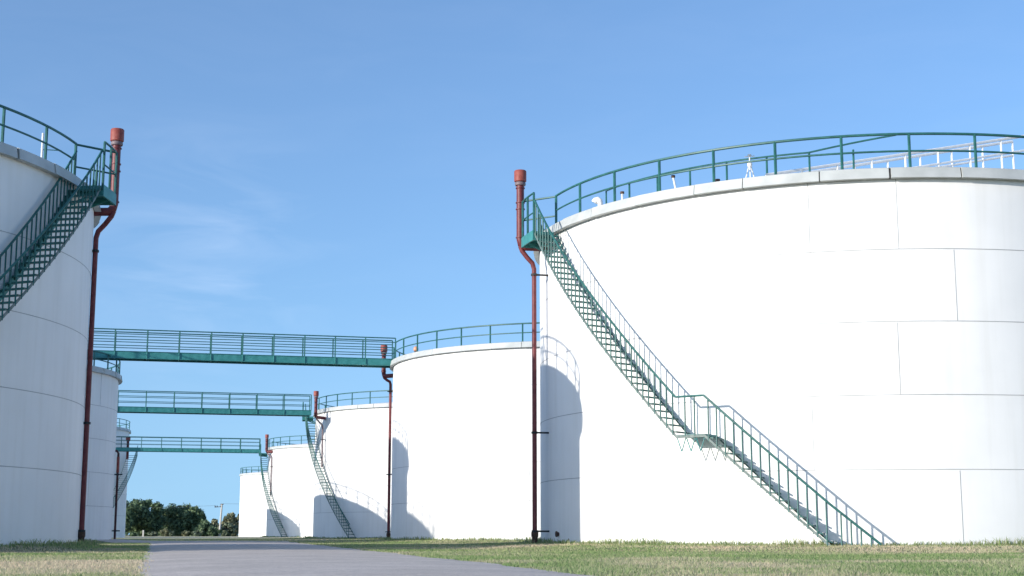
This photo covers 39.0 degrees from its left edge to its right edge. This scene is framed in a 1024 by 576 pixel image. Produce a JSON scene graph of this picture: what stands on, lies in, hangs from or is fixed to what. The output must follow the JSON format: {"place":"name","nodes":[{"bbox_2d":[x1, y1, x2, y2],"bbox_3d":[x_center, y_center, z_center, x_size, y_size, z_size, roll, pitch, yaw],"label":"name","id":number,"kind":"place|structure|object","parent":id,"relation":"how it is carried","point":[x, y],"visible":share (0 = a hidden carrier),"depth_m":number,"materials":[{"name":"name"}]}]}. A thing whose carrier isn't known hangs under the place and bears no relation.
{"place":"outdoors","nodes":[
{"label":"outdoors","id":0,"kind":"place"},
{"bbox_2d":[117,536,304,538],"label":"field","id":1,"kind":"structure","parent":0,"point":[189,537],"depth_m":154.05,"materials":[{"name":"plant"}]},
{"bbox_2d":[113,446,137,507],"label":"curved staircase","id":2,"kind":"structure","parent":1,"relation":"on","point":[132,467],"depth_m":149.57,"materials":[{"name":"teal metal"}]},
{"bbox_2d":[206,527,221,535],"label":"bush","id":3,"kind":"object","parent":1,"relation":"on","point":[213,531],"visible":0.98,"depth_m":257.75,"materials":[{"name":"green plant"}]},
{"bbox_2d":[259,446,287,536],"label":"curved staircase","id":4,"kind":"structure","parent":1,"relation":"on","point":[266,488],"depth_m":148.76,"materials":[{"name":"green metal"}]},
{"bbox_2d":[97,539,590,575],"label":"road","id":5,"kind":"structure","parent":0,"point":[228,558],"depth_m":18.25,"materials":[{"name":"grey asphalt"}]},
{"bbox_2d":[0,535,1023,575],"bbox_3d":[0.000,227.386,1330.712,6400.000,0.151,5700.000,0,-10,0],"label":"ground","id":6,"kind":"structure","parent":0,"point":[100,549],"depth_m":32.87,"materials":[{"name":"green plant"}]},
{"bbox_2d":[0,104,100,546],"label":"storage tank","id":7,"kind":"object","parent":6,"relation":"on","point":[44,325],"visible":0.73,"depth_m":34.88,"materials":[{"name":"white metal"}]},
{"bbox_2d":[41,133,61,157],"bbox_3d":[-11.478,-3.400,36.033,0.488,0.920,0.055,2,-10,-10],"label":"sampling pole","id":8,"kind":"object","parent":7,"relation":"attached to","point":[42,146],"visible":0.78,"depth_m":36.02,"materials":[{"name":"white metal"}]},
{"bbox_2d":[78,128,123,541],"bbox_3d":[-11.135,1.234,39.201,0.740,11.450,0.370,0,-10,0],"label":"vent pipe","id":9,"kind":"object","parent":7,"relation":"attached to","point":[117,137],"visible":0.86,"depth_m":39.25,"materials":[{"name":"red metal"}]},
{"bbox_2d":[0,141,117,320],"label":"curved staircase","id":10,"kind":"structure","parent":6,"relation":"on","point":[99,194],"depth_m":34.84,"materials":[{"name":"green metal"}]},
{"bbox_2d":[79,350,122,539],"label":"storage tank","id":11,"kind":"object","parent":6,"relation":"on","point":[106,383],"visible":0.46,"depth_m":71.23,"materials":[{"name":"white metal"}]},
{"bbox_2d":[112,450,121,538],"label":"drain pipe","id":12,"kind":"object","parent":11,"relation":"attached to","point":[117,474],"visible":0.84,"depth_m":74.03,"materials":[{"name":"red metal"}]},
{"bbox_2d":[112,418,130,537],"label":"storage tank","id":13,"kind":"object","parent":6,"relation":"on","point":[121,504],"visible":0.22,"depth_m":149.95,"materials":[{"name":"white metal"}]},
{"bbox_2d":[126,437,130,458],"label":"vent pipe","id":14,"kind":"object","parent":13,"relation":"attached to","point":[127,453],"visible":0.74,"depth_m":148.26,"materials":[{"name":"red metal"}]},
{"bbox_2d":[116,436,260,452],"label":"footbridge","id":15,"kind":"object","parent":13,"relation":"attached to","point":[161,449],"visible":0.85,"depth_m":148.17,"materials":[{"name":"teal paint"}]},
{"bbox_2d":[125,532,138,535],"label":"bush","id":16,"kind":"object","parent":6,"relation":"on","point":[132,533],"visible":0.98,"depth_m":254.00,"materials":[{"name":"green plant"}]},
{"bbox_2d":[125,500,139,531],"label":"broadleaf tree","id":17,"kind":"object","parent":6,"relation":"on","point":[132,508],"visible":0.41,"depth_m":257.66,"materials":[{"name":"green plant"}]},
{"bbox_2d":[128,498,168,536],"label":"broadleaf tree","id":18,"kind":"object","parent":6,"relation":"on","point":[147,519],"visible":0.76,"depth_m":262.97,"materials":[{"name":"green plant"}]},
{"bbox_2d":[147,531,157,536],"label":"bush","id":19,"kind":"object","parent":6,"relation":"on","point":[153,534],"visible":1,"depth_m":254.08,"materials":[{"name":"green plant"}]},
{"bbox_2d":[160,528,168,536],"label":"bush","id":20,"kind":"object","parent":6,"relation":"on","point":[165,531],"visible":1,"depth_m":254.14,"materials":[{"name":"green plant"}]},
{"bbox_2d":[158,514,176,535],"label":"broadleaf tree","id":21,"kind":"object","parent":6,"relation":"on","point":[163,528],"visible":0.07,"depth_m":276.36,"materials":[{"name":"green plant"}]},
{"bbox_2d":[168,531,174,536],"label":"bush","id":22,"kind":"object","parent":6,"relation":"on","point":[171,533],"visible":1,"depth_m":253.98,"materials":[{"name":"green plant"}]},
{"bbox_2d":[162,502,205,536],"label":"broadleaf tree","id":23,"kind":"object","parent":6,"relation":"on","point":[188,518],"visible":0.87,"depth_m":268.38,"materials":[{"name":"green plant"}]},
{"bbox_2d":[182,530,189,536],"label":"bush","id":24,"kind":"object","parent":6,"relation":"on","point":[185,533],"visible":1,"depth_m":254.14,"materials":[{"name":"green plant"}]},
{"bbox_2d":[191,530,203,535],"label":"bush","id":25,"kind":"object","parent":6,"relation":"on","point":[196,533],"visible":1,"depth_m":254.16,"materials":[{"name":"green plant"}]},
{"bbox_2d":[192,519,214,535],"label":"broadleaf tree","id":26,"kind":"object","parent":6,"relation":"on","point":[203,525],"visible":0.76,"depth_m":263.52,"materials":[{"name":"green plant"}]},
{"bbox_2d":[209,518,222,535],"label":"broadleaf tree","id":27,"kind":"object","parent":6,"relation":"on","point":[214,522],"visible":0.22,"depth_m":283.22,"materials":[{"name":"green plant"}]},
{"bbox_2d":[215,504,223,535],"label":"power pole","id":28,"kind":"object","parent":6,"relation":"on","point":[221,506],"visible":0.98,"depth_m":258.67,"materials":[{"name":"concrete"}]},
{"bbox_2d":[216,522,235,535],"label":"bush","id":29,"kind":"object","parent":6,"relation":"on","point":[227,529],"visible":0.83,"depth_m":263.85,"materials":[{"name":"green plant"}]},
{"bbox_2d":[222,512,238,535],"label":"broadleaf tree","id":30,"kind":"object","parent":6,"relation":"on","point":[231,518],"visible":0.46,"depth_m":280.23,"materials":[{"name":"green plant"}]},
{"bbox_2d":[239,466,267,536],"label":"storage tank","id":31,"kind":"object","parent":6,"relation":"on","point":[253,512],"visible":0.32,"depth_m":211.96,"materials":[{"name":"white metal"}]},
{"bbox_2d":[266,435,314,536],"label":"storage tank","id":32,"kind":"object","parent":6,"relation":"on","point":[292,489],"visible":0.23,"depth_m":146.14,"materials":[{"name":"white metal"}]},
{"bbox_2d":[265,434,272,495],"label":"vent pipe","id":33,"kind":"object","parent":32,"relation":"attached to","point":[267,451],"visible":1,"depth_m":149.89,"materials":[{"name":"red metal"}]},
{"bbox_2d":[302,402,355,537],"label":"curved staircase","id":34,"kind":"structure","parent":6,"relation":"on","point":[307,420],"depth_m":102.42,"materials":[{"name":"teal metal"}]},
{"bbox_2d":[313,390,392,537],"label":"storage tank","id":35,"kind":"object","parent":6,"relation":"on","point":[355,453],"visible":0.27,"depth_m":100.99,"materials":[{"name":"white metal"}]},
{"bbox_2d":[117,390,311,416],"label":"footbridge","id":36,"kind":"object","parent":35,"relation":"attached to","point":[207,411],"visible":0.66,"depth_m":101.50,"materials":[{"name":"teal paint"}]},
{"bbox_2d":[314,391,325,466],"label":"vent pipe","id":37,"kind":"object","parent":35,"relation":"attached to","point":[316,394],"visible":1,"depth_m":103.63,"materials":[{"name":"red metal"}]},
{"bbox_2d":[390,322,540,539],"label":"storage tank","id":38,"kind":"object","parent":6,"relation":"on","point":[462,443],"visible":0.45,"depth_m":69.04,"materials":[{"name":"white metal"}]},
{"bbox_2d":[87,328,395,367],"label":"footbridge","id":39,"kind":"object","parent":38,"relation":"attached to","point":[242,358],"visible":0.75,"depth_m":74.46,"materials":[{"name":"teal paint"}]},
{"bbox_2d":[381,345,392,536],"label":"vent pipe","id":40,"kind":"object","parent":38,"relation":"attached to","point":[385,376],"visible":0.86,"depth_m":76.90,"materials":[{"name":"red metal"}]},
{"bbox_2d":[521,192,881,546],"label":"curved staircase","id":41,"kind":"structure","parent":6,"relation":"on","point":[534,238],"depth_m":37.21,"materials":[{"name":"teal metal"}]},
{"bbox_2d":[533,132,1023,545],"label":"storage tank","id":42,"kind":"object","parent":6,"relation":"on","point":[849,343],"visible":0.92,"depth_m":35.99,"materials":[{"name":"white metal"}]},
{"bbox_2d":[514,169,548,542],"bbox_3d":[0.579,1.974,42.791,1.029,11.200,0.397,0,-10,0],"label":"vent pipe","id":43,"kind":"object","parent":42,"relation":"attached to","point":[520,178],"visible":0.95,"depth_m":42.80,"materials":[{"name":"red metal"}]},
{"bbox_2d":[592,197,602,205],"bbox_3d":[2.408,-2.372,40.510,0.385,0.380,0.240,-5,-11,25],"label":"hooded vent","id":44,"kind":"object","parent":42,"relation":"on","point":[598,201],"visible":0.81,"depth_m":40.46,"materials":[{"name":"white metal"}]},
{"bbox_2d":[671,175,675,187],"bbox_3d":[4.304,-2.766,38.393,0.154,0.455,0.101,0,-10,0],"label":"vent post","id":45,"kind":"object","parent":42,"relation":"on","point":[673,177],"visible":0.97,"depth_m":38.38,"materials":[{"name":"white metal"}]},
{"bbox_2d":[605,136,891,203],"bbox_3d":[5.950,-3.115,38.680,8.506,1.021,1.126,-6,-12,32],"label":"walkway railing","id":46,"kind":"object","parent":42,"relation":"on","point":[809,161],"visible":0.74,"depth_m":37.76,"materials":[{"name":"metal"}]},
{"bbox_2d":[744,154,754,177],"bbox_3d":[6.195,-3.125,37.584,0.308,0.745,0.284,0,-10,0],"label":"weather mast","id":47,"kind":"object","parent":42,"relation":"on","point":[749,165],"visible":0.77,"depth_m":37.62,"materials":[{"name":"white metal"}]},
{"bbox_2d":[765,135,1023,175],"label":"roof handrail","id":48,"kind":"object","parent":42,"relation":"on","point":[905,158],"visible":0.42,"depth_m":40.30,"materials":[{"name":"metal"}]},
{"bbox_2d":[0,0,1023,534],"label":"sky","id":49,"kind":"structure","parent":0,"point":[300,167],"materials":[{"name":"blue"}]}
]}

